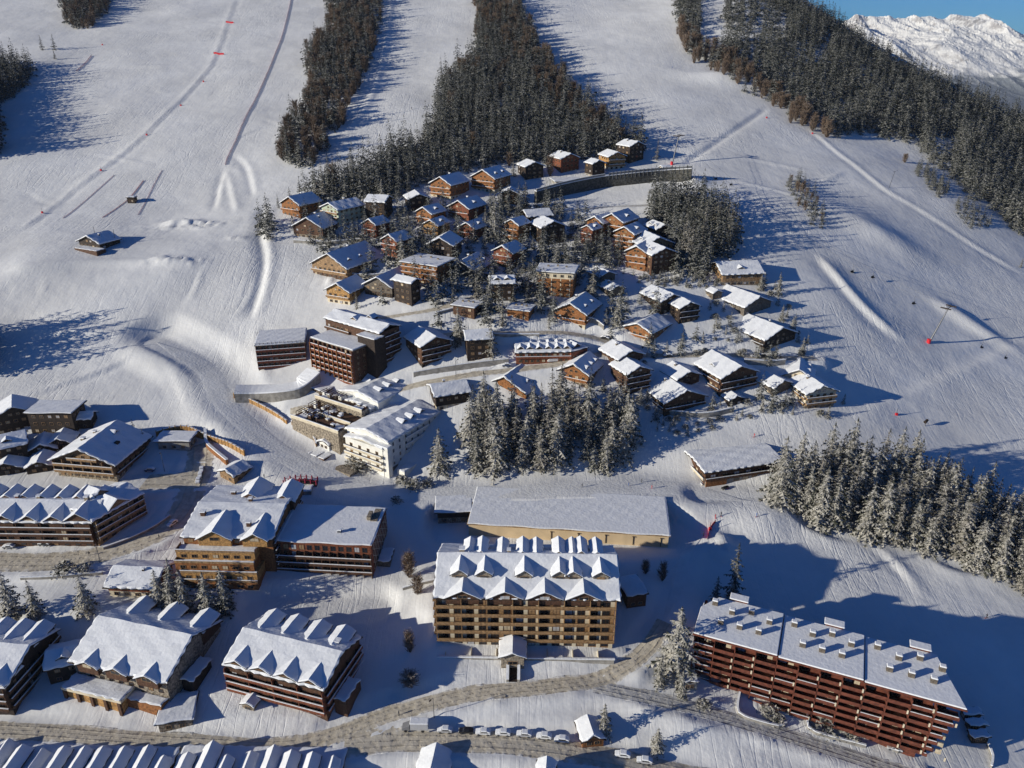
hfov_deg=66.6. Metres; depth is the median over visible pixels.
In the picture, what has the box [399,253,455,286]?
chalet
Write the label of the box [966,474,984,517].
spruce tree
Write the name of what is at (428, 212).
chalet
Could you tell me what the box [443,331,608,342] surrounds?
road
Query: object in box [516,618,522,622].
window
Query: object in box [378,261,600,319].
road
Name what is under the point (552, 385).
spruce tree
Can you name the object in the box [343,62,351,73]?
bare tree
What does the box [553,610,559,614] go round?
window
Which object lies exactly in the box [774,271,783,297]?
spruce tree
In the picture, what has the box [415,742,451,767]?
house
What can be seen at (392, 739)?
road
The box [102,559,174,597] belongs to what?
house
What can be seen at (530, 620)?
window
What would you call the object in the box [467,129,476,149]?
bare tree
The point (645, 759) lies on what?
parked car
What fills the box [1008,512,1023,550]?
spruce tree
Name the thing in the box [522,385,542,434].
spruce tree
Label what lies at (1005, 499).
spruce tree
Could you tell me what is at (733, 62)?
bare tree
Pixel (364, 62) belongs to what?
bare tree
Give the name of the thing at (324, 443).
cabin
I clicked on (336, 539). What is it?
apartment block
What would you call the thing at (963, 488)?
spruce tree
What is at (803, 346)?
spruce tree
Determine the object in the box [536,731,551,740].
parked car
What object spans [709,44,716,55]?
bare tree
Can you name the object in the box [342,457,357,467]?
bush
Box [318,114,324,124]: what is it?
bare tree
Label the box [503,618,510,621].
window
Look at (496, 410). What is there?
spruce tree
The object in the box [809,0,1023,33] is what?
sky
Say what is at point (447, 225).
bare tree
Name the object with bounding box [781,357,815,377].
chalet
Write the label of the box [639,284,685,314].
chalet
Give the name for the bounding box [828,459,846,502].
spruce tree
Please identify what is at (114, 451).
chalet hotel
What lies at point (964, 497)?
spruce tree
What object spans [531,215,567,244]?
chalet
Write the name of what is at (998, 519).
spruce tree
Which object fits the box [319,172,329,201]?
spruce tree
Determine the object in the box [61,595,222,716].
chalet
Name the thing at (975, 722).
shed
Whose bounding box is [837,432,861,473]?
spruce tree
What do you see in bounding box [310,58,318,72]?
bare tree
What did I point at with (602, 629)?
window
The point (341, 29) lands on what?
bare tree
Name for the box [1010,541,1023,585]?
spruce tree
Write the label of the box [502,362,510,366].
parked car
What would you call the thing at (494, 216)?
spruce tree
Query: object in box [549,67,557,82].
bare tree
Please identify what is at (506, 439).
spruce tree
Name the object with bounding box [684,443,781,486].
barn
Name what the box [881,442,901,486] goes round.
spruce tree
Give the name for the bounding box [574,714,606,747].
chalet
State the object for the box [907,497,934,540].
spruce tree
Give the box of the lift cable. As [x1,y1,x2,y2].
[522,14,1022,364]
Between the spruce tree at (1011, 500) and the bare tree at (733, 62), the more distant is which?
the bare tree at (733, 62)
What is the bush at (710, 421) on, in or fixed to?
on the snowy ground
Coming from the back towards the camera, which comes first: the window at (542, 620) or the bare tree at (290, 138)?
the bare tree at (290, 138)
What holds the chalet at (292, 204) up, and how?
on the snowy ground
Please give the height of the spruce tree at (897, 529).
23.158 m
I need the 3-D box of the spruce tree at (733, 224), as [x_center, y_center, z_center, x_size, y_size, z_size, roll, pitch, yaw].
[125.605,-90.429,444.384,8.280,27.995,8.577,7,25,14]
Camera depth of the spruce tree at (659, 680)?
239.87 m
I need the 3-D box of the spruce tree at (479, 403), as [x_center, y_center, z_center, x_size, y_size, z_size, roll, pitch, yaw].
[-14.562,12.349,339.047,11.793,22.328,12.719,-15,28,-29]
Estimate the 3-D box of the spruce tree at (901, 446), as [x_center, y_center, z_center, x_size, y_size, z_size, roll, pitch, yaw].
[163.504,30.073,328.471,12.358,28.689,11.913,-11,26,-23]
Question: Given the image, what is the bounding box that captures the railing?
[609,165,692,178]
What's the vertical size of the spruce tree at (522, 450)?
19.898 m
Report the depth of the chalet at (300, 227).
462.06 m
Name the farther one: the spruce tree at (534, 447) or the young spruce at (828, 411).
the young spruce at (828, 411)
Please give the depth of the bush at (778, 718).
234.60 m
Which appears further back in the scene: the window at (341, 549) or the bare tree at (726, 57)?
the bare tree at (726, 57)
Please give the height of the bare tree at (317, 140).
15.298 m
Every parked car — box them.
[2,543,15,549]
[37,543,49,546]
[144,466,155,471]
[166,519,177,526]
[195,476,201,483]
[437,725,452,733]
[458,726,473,734]
[475,727,490,735]
[495,727,510,736]
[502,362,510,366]
[516,729,531,738]
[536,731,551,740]
[554,734,569,743]
[600,335,609,339]
[615,749,630,758]
[637,755,652,765]
[663,353,672,357]
[887,746,902,752]
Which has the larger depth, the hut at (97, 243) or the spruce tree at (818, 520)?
the hut at (97, 243)
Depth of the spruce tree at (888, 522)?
299.31 m
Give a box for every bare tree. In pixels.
[68,13,74,24]
[87,12,94,25]
[275,138,285,158]
[279,128,285,144]
[281,112,292,129]
[281,115,289,128]
[283,131,294,152]
[289,140,298,152]
[290,99,298,114]
[300,126,308,135]
[301,135,310,156]
[303,89,311,102]
[303,113,308,125]
[304,78,314,96]
[305,50,312,64]
[306,113,311,129]
[307,68,313,80]
[307,146,317,162]
[309,114,316,128]
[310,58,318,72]
[310,73,316,84]
[310,117,319,132]
[310,124,317,140]
[311,105,321,121]
[312,38,321,51]
[313,132,324,149]
[317,28,326,40]
[317,125,329,140]
[318,78,327,95]
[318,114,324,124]
[322,85,329,101]
[324,12,330,23]
[325,109,333,124]
[326,51,333,66]
[328,162,337,183]
[334,8,340,20]
[334,115,341,127]
[335,49,342,61]
[336,99,347,115]
[337,25,344,34]
[337,38,341,50]
[337,76,346,88]
[337,105,346,124]
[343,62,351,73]
[343,89,350,104]
[347,67,356,80]
[349,82,354,95]
[351,80,357,93]
[354,24,362,32]
[354,33,361,48]
[354,70,361,87]
[360,54,369,71]
[363,6,370,16]
[365,39,372,52]
[366,25,374,41]
[369,36,376,50]
[399,667,420,687]
[400,550,417,577]
[402,628,415,652]
[409,572,424,594]
[443,221,450,229]
[460,57,468,74]
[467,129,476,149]
[475,56,483,67]
[496,65,503,78]
[497,1,503,13]
[497,82,503,95]
[501,36,507,51]
[506,151,512,165]
[507,13,513,26]
[517,49,525,64]
[525,13,532,24]
[533,46,540,60]
[537,73,541,88]
[542,44,552,58]
[542,65,549,75]
[544,50,552,64]
[544,73,550,86]
[546,153,555,175]
[547,81,553,99]
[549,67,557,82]
[551,63,558,80]
[553,90,562,109]
[554,82,560,94]
[555,74,562,92]
[556,66,567,75]
[559,60,567,72]
[567,90,573,105]
[569,80,577,95]
[573,89,580,102]
[577,100,587,118]
[587,107,596,121]
[591,112,601,128]
[596,109,604,124]
[597,104,604,119]
[617,128,625,140]
[640,558,650,573]
[657,561,667,580]
[678,13,686,25]
[678,22,686,41]
[681,35,692,51]
[685,22,691,35]
[690,31,696,49]
[691,47,698,62]
[696,44,702,60]
[697,32,703,46]
[703,49,708,61]
[704,37,710,51]
[709,36,719,49]
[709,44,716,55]
[720,60,728,74]
[721,46,731,60]
[722,54,730,71]
[729,58,735,72]
[730,47,738,58]
[734,57,742,69]
[734,66,744,83]
[743,63,754,82]
[756,71,762,84]
[761,80,769,95]
[768,80,776,93]
[770,92,776,105]
[775,80,782,96]
[777,95,784,107]
[784,94,791,107]
[788,108,794,122]
[789,101,796,113]
[793,105,800,120]
[794,96,804,112]
[795,94,807,113]
[798,110,806,125]
[799,100,809,111]
[799,102,812,123]
[809,115,818,130]
[819,115,828,132]
[822,118,833,136]
[902,153,907,162]
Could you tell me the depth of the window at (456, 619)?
248.35 m
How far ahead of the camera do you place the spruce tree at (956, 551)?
295.76 m
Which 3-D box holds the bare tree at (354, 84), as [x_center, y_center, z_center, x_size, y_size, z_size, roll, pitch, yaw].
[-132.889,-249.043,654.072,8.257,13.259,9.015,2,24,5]
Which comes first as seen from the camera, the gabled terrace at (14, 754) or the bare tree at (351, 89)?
the gabled terrace at (14, 754)
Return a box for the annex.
[620,574,648,607]
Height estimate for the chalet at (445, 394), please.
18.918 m
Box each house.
[0,394,38,433]
[0,429,28,458]
[0,454,30,475]
[22,400,86,433]
[23,449,56,474]
[27,431,58,455]
[42,638,81,683]
[47,427,80,449]
[76,410,97,428]
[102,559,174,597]
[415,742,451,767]
[514,338,572,364]
[535,756,557,767]
[569,340,588,359]
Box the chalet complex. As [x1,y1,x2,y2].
[580,208,677,274]
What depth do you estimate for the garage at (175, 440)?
336.78 m
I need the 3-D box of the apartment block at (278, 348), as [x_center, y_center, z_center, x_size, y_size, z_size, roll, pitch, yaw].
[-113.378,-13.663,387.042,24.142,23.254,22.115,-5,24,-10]
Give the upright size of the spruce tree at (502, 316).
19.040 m
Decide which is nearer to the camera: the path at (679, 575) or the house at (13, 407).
the path at (679, 575)
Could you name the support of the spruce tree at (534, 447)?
on the snowy ground
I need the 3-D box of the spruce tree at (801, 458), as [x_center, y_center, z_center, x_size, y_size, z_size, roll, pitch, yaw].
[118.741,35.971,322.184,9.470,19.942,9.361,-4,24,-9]
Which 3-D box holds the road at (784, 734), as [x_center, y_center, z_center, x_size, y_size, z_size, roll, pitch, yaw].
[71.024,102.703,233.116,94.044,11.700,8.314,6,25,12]
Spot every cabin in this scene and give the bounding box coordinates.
[311,384,333,394]
[316,438,330,450]
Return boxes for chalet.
[61,595,222,716]
[279,191,322,217]
[291,210,337,239]
[309,240,381,279]
[319,197,365,228]
[323,274,364,304]
[361,215,389,237]
[362,266,405,297]
[363,194,393,218]
[380,229,412,257]
[390,274,422,305]
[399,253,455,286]
[403,189,429,210]
[403,326,453,367]
[414,203,446,221]
[421,215,451,235]
[426,230,463,261]
[426,379,471,410]
[428,172,470,200]
[447,195,487,220]
[450,298,483,318]
[453,251,491,277]
[456,217,489,239]
[462,328,494,360]
[470,165,511,193]
[488,275,515,300]
[491,240,526,268]
[491,363,533,398]
[500,186,518,204]
[502,215,531,241]
[505,302,536,320]
[516,159,545,179]
[520,207,553,226]
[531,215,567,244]
[549,150,580,172]
[554,291,602,329]
[556,351,603,388]
[574,714,606,747]
[583,158,606,175]
[586,266,616,281]
[597,149,627,169]
[597,280,626,297]
[597,339,645,361]
[608,356,653,394]
[616,139,645,162]
[622,313,672,343]
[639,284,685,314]
[645,372,708,416]
[659,360,702,384]
[668,296,701,323]
[694,349,759,396]
[710,259,764,284]
[721,284,773,315]
[740,313,799,352]
[755,370,793,395]
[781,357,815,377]
[789,374,839,408]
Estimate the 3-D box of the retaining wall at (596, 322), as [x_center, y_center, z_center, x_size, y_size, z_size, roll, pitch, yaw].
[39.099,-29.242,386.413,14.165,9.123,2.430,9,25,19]
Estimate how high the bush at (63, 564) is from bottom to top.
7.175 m
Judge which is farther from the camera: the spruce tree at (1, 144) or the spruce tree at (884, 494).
the spruce tree at (1, 144)
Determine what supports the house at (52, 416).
on the snowy ground
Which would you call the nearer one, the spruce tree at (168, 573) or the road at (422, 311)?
the spruce tree at (168, 573)
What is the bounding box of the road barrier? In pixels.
[536,174,604,190]
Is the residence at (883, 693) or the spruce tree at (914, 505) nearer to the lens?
the residence at (883, 693)
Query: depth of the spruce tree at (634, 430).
333.26 m
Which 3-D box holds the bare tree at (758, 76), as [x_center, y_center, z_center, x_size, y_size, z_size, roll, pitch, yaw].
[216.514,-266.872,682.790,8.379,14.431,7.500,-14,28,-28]
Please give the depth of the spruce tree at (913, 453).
325.68 m
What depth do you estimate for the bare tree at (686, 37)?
734.99 m
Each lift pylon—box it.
[670,134,684,164]
[927,303,956,343]
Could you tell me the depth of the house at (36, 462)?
324.91 m
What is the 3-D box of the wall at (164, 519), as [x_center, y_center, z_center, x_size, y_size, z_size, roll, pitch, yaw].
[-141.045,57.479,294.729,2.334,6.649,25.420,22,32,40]
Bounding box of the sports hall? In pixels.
[467,486,670,547]
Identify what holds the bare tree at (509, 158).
on the snowy ground
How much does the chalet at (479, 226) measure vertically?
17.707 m
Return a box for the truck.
[402,717,428,732]
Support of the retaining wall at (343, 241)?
on the snowy ground
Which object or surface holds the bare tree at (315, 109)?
on the snowy ground
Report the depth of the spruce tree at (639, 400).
352.67 m
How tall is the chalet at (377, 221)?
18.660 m
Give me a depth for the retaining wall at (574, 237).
459.40 m
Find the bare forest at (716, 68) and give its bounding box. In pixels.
[61,0,824,283]
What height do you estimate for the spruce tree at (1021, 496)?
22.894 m
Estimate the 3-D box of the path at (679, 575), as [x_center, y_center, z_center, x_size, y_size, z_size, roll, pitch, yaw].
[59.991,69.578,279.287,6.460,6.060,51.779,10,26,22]
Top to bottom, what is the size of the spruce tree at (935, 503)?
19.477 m
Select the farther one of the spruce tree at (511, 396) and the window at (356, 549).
the spruce tree at (511, 396)
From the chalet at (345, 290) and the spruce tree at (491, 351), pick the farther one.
the chalet at (345, 290)
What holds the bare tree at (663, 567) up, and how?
on the snowy ground
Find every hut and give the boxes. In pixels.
[74,227,121,255]
[126,195,137,202]
[216,459,252,483]
[434,495,471,523]
[705,287,723,299]
[720,390,745,406]
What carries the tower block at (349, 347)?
on the snowy ground
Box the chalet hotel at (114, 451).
[46,420,153,481]
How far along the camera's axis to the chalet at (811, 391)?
357.32 m
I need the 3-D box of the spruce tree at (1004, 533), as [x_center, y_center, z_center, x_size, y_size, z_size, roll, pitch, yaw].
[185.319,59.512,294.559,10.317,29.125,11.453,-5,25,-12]
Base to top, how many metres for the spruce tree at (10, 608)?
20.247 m
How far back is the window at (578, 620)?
247.48 m
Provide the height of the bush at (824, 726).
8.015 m
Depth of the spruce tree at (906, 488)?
308.12 m
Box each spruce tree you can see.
[0,133,8,148]
[0,572,30,620]
[23,581,47,620]
[70,575,99,621]
[148,571,166,607]
[160,574,177,609]
[162,558,188,604]
[172,569,196,613]
[195,573,222,617]
[212,567,238,615]
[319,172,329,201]
[377,178,386,194]
[392,234,407,267]
[404,210,412,234]
[427,428,454,479]
[449,306,466,345]
[453,395,481,448]
[465,429,485,478]
[472,267,480,299]
[473,391,486,431]
[474,370,492,416]
[476,418,513,484]
[479,414,491,466]
[480,391,496,435]
[480,410,500,456]
[482,205,489,234]
[482,317,500,359]
[483,196,504,243]
[483,271,498,314]
[483,382,511,436]
[495,293,507,326]
[497,400,511,450]
[501,422,515,465]
[506,376,517,416]
[507,384,523,428]
[510,402,521,454]
[511,158,516,176]
[512,432,533,475]
[513,412,538,466]
[521,182,530,208]
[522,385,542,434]
[529,424,546,469]
[530,421,551,474]
[537,382,546,422]
[538,273,549,303]
[540,388,557,438]
[543,409,552,462]
[544,368,557,414]
[544,411,574,474]
[545,369,569,415]
[549,406,575,458]
[552,243,561,263]
[553,364,571,408]
[555,389,570,430]
[562,398,575,441]
[563,380,581,424]
[568,384,585,438]
[574,384,604,445]
[581,407,595,449]
[582,368,597,409]
[586,265,600,298]
[591,399,606,441]
[596,430,616,476]
[596,703,612,742]
[597,422,625,470]
[599,406,618,442]
[601,388,616,435]
[608,381,626,429]
[610,292,624,330]
[613,418,638,467]
[616,387,640,435]
[616,398,645,457]
[619,372,631,412]
[634,386,646,406]
[644,388,650,403]
[645,606,702,688]
[648,729,666,760]
[652,654,669,691]
[653,138,660,159]
[675,671,687,700]
[677,209,692,254]
[678,221,686,262]
[680,222,692,269]
[683,218,701,263]
[694,217,708,262]
[699,200,711,241]
[709,577,722,599]
[710,193,721,234]
[711,198,723,238]
[721,209,737,249]
[721,544,745,599]
[723,196,731,237]
[725,203,738,245]
[756,436,796,496]
[757,274,763,290]
[757,449,798,512]
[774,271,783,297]
[778,306,786,321]
[782,463,808,517]
[789,316,796,329]
[789,454,807,500]
[791,433,809,472]
[792,450,803,476]
[793,464,819,520]
[798,338,806,355]
[801,470,839,535]
[802,445,816,490]
[804,443,820,485]
[807,440,821,475]
[809,450,827,502]
[809,466,834,516]
[815,460,828,484]
[815,473,850,535]
[816,421,842,479]
[817,437,834,482]
[828,439,844,487]
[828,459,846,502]
[835,433,848,465]
[835,441,854,482]
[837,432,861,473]
[837,481,855,532]
[838,462,866,523]
[838,467,851,508]
[841,418,864,462]
[844,454,860,501]
[850,482,882,548]
[851,451,872,521]
[855,440,869,483]
[855,480,870,513]
[858,436,878,470]
[862,459,883,512]
[862,479,900,547]
[869,445,889,499]
[874,429,893,470]
[875,472,894,527]
[875,479,895,518]
[878,463,894,503]
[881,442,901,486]
[886,499,910,550]
[891,479,907,541]
[892,426,909,472]
[892,470,909,505]
[893,471,916,513]
[894,444,912,487]
[899,495,914,532]
[900,494,927,552]
[903,452,926,502]
[904,430,925,479]
[906,463,922,504]
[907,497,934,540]
[908,458,939,507]
[908,491,921,528]
[909,438,928,482]
[911,475,928,505]
[913,515,940,562]
[917,456,933,490]
[918,494,934,520]
[922,497,952,551]
[928,455,943,489]
[928,489,941,514]
[931,460,947,492]
[931,467,951,516]
[931,479,957,530]
[938,459,953,480]
[938,462,958,496]
[939,451,950,473]
[939,493,963,558]
[940,461,966,518]
[941,493,977,554]
[941,498,978,562]
[944,496,961,531]
[954,475,968,510]
[954,521,1000,579]
[958,456,966,486]
[958,479,969,517]
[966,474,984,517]
[967,467,974,493]
[968,516,988,558]
[969,472,991,523]
[970,487,987,541]
[970,499,980,541]
[976,502,995,530]
[977,461,1000,511]
[981,527,1016,585]
[983,477,990,513]
[985,509,1014,575]
[986,519,997,559]
[988,477,1004,523]
[989,492,1002,524]
[989,510,1003,546]
[993,483,1013,515]
[994,506,1020,555]
[995,490,1019,523]
[996,502,1015,538]
[1007,536,1023,584]
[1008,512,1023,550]
[1008,529,1023,559]
[1009,489,1023,517]
[1009,561,1023,596]
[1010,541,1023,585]
[1013,502,1023,524]
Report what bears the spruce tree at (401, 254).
on the snowy ground
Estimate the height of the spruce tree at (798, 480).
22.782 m
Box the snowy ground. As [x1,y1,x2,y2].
[0,0,1023,767]
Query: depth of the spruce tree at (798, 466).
311.71 m
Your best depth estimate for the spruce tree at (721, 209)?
449.92 m
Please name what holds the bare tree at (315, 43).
on the snowy ground
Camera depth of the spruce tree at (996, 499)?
313.26 m
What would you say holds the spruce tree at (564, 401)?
on the snowy ground
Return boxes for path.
[157,342,750,501]
[663,535,702,621]
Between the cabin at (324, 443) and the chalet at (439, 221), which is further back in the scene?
the chalet at (439, 221)
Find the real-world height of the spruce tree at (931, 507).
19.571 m
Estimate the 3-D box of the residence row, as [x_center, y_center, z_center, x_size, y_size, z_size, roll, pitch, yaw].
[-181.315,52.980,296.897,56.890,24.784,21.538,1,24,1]
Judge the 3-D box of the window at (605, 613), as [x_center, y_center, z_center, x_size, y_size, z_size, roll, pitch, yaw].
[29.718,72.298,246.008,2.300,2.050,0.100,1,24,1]
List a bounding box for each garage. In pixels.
[153,430,198,450]
[549,177,579,183]
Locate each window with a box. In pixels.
[338,546,343,551]
[354,547,359,552]
[442,625,449,629]
[443,633,449,637]
[454,617,460,621]
[466,609,473,613]
[467,617,473,621]
[479,600,485,605]
[479,609,485,613]
[491,609,497,613]
[491,634,498,637]
[503,610,510,613]
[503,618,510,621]
[503,626,510,630]
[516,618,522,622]
[516,626,522,630]
[528,610,534,614]
[528,618,534,622]
[540,610,547,614]
[540,618,547,622]
[552,627,559,630]
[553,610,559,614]
[564,635,571,639]
[565,610,572,614]
[576,635,583,639]
[577,619,584,623]
[577,627,583,631]
[590,619,596,623]
[601,628,608,631]
[602,611,609,615]
[602,619,608,623]
[603,602,609,606]
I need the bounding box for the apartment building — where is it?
[432,535,621,668]
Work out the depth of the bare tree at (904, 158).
595.99 m
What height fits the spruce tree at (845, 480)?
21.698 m
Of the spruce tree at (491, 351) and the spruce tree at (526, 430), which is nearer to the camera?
the spruce tree at (526, 430)
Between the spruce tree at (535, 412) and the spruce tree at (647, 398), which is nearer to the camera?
the spruce tree at (535, 412)
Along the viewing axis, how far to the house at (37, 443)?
333.78 m
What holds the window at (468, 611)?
in the apartment building
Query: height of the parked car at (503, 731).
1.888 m
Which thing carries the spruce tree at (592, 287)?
on the snowy ground
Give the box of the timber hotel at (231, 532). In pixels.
[173,476,304,589]
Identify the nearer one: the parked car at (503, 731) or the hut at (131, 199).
the parked car at (503, 731)
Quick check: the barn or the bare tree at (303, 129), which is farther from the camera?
the bare tree at (303, 129)
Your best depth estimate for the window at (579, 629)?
248.90 m
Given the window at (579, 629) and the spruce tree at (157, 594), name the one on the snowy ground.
the spruce tree at (157, 594)
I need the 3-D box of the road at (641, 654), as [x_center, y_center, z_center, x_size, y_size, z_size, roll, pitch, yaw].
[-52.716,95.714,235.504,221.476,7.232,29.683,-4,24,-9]
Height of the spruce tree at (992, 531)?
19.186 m
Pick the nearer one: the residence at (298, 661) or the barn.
the residence at (298, 661)
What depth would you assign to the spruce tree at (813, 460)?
318.29 m
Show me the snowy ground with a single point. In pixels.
(192, 262)
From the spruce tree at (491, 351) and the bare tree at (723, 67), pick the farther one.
the bare tree at (723, 67)
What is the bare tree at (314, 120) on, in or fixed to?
on the snowy ground
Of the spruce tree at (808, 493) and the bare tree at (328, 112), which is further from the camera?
the bare tree at (328, 112)
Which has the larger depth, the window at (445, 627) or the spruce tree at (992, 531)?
the spruce tree at (992, 531)
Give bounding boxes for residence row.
[0,483,111,546]
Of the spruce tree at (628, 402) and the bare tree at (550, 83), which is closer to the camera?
the spruce tree at (628, 402)
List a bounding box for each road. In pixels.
[0,440,213,571]
[0,619,673,750]
[139,471,196,489]
[290,351,817,416]
[344,726,707,767]
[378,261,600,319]
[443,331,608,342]
[552,202,687,212]
[593,684,912,767]
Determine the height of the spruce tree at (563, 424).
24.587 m
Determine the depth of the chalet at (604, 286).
405.02 m
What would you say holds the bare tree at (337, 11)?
on the snowy ground
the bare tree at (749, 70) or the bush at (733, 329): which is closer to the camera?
the bush at (733, 329)
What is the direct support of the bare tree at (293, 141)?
on the snowy ground
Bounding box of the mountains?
[844,14,1023,112]
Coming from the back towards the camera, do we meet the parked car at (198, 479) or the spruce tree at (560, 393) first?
the spruce tree at (560, 393)
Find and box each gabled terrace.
[0,738,180,767]
[174,740,347,767]
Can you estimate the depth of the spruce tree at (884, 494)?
309.94 m
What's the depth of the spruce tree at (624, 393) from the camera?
341.18 m
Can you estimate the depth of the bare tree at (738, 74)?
677.72 m
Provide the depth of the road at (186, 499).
290.13 m
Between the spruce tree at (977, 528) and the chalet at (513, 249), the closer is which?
the spruce tree at (977, 528)
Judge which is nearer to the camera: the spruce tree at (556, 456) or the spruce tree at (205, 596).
the spruce tree at (205, 596)
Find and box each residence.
[0,616,62,714]
[69,482,147,545]
[221,608,363,720]
[691,592,967,761]
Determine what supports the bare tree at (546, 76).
on the snowy ground
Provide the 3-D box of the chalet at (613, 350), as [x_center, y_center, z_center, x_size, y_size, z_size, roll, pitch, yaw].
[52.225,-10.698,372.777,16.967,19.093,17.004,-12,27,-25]
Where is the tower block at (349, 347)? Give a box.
[309,308,401,384]
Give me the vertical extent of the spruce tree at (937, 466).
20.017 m
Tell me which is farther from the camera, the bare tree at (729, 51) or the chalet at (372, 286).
the bare tree at (729, 51)
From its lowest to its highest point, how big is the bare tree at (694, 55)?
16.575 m
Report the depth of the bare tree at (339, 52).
713.72 m
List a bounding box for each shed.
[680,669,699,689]
[960,706,983,720]
[964,717,989,729]
[966,728,991,743]
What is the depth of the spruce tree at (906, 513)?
305.33 m
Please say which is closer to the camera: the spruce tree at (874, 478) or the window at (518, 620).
the window at (518, 620)
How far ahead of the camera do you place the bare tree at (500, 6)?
829.26 m
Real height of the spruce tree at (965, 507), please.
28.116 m
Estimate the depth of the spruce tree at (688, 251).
425.75 m
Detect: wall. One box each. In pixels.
[19,571,102,579]
[103,514,169,549]
[155,425,244,455]
[203,428,228,464]
[233,393,286,423]
[234,368,320,402]
[293,238,361,243]
[352,270,388,278]
[403,578,434,589]
[413,358,508,376]
[436,298,483,314]
[494,333,538,336]
[534,168,691,202]
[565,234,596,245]
[588,317,603,329]
[659,406,734,417]
[737,688,786,727]
[744,358,785,365]
[806,714,865,747]
[986,742,993,767]
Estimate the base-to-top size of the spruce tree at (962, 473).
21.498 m
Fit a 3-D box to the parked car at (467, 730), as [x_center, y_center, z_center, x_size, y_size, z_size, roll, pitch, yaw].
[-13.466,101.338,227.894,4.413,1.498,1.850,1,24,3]
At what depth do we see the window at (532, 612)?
246.54 m
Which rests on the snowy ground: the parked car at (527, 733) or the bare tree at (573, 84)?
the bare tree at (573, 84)
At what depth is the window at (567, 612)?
246.24 m
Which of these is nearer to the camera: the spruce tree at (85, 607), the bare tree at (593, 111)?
the spruce tree at (85, 607)
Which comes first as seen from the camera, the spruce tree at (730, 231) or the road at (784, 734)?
the road at (784, 734)
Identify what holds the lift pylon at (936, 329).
on the snowy ground
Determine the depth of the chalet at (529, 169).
530.09 m
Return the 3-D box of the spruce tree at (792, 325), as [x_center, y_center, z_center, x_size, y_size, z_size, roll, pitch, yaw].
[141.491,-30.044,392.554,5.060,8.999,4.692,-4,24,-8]
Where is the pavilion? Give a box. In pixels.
[153,690,199,731]
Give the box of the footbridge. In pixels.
[282,474,317,494]
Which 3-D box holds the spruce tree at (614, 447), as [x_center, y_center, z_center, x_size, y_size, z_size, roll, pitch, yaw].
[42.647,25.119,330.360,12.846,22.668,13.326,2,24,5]
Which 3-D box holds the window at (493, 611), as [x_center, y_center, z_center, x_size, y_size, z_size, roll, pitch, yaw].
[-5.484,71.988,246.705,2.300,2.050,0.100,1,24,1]
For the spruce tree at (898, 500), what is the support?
on the snowy ground
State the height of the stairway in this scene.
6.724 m
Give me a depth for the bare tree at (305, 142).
561.13 m
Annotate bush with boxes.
[50,559,76,579]
[73,562,93,577]
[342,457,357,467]
[350,460,371,475]
[390,495,403,505]
[393,474,410,485]
[401,478,423,493]
[418,479,434,488]
[670,276,681,283]
[673,414,681,422]
[691,350,701,356]
[695,698,712,714]
[706,418,713,424]
[710,313,719,319]
[714,415,724,421]
[729,327,739,332]
[734,349,744,356]
[742,398,753,405]
[756,701,782,727]
[771,713,787,726]
[779,402,789,409]
[809,716,843,741]
[816,409,825,417]
[837,730,861,742]
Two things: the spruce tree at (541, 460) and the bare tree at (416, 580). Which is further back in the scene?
the spruce tree at (541, 460)
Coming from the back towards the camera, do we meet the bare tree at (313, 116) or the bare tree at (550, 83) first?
the bare tree at (550, 83)
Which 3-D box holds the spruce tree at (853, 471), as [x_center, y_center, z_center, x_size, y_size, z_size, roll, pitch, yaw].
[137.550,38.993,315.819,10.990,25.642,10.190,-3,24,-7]
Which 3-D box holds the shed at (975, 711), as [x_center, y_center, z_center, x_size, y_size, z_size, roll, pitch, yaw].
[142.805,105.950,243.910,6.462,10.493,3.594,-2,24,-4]
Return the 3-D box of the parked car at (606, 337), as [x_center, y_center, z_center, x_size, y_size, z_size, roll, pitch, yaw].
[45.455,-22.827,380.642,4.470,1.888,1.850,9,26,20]
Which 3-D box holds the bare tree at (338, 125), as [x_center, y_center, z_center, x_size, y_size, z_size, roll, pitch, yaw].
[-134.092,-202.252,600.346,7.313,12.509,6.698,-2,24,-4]
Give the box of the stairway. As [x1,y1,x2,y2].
[506,664,519,681]
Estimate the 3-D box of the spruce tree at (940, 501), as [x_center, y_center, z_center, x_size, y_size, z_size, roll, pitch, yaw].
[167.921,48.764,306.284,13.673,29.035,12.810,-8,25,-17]
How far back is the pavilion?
230.17 m
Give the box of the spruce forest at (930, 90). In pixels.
[0,0,1023,618]
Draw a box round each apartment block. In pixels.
[254,327,306,370]
[274,504,394,578]
[536,263,579,297]
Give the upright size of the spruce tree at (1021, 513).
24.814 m
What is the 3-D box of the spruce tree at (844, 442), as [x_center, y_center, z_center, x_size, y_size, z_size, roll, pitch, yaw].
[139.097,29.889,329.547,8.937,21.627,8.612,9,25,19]
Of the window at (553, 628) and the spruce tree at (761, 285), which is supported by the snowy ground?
the spruce tree at (761, 285)
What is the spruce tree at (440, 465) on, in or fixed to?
on the snowy ground
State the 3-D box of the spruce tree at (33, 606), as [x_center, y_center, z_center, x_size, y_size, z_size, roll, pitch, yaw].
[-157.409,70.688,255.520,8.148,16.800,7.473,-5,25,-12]
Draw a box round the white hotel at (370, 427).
[290,377,440,478]
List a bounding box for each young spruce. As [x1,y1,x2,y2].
[713,316,718,328]
[824,407,830,419]
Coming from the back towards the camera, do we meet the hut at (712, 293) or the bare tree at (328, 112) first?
the bare tree at (328, 112)
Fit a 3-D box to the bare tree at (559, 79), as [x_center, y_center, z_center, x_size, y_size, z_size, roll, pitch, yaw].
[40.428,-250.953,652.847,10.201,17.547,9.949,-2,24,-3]
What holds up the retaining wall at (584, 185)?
on the snowy ground

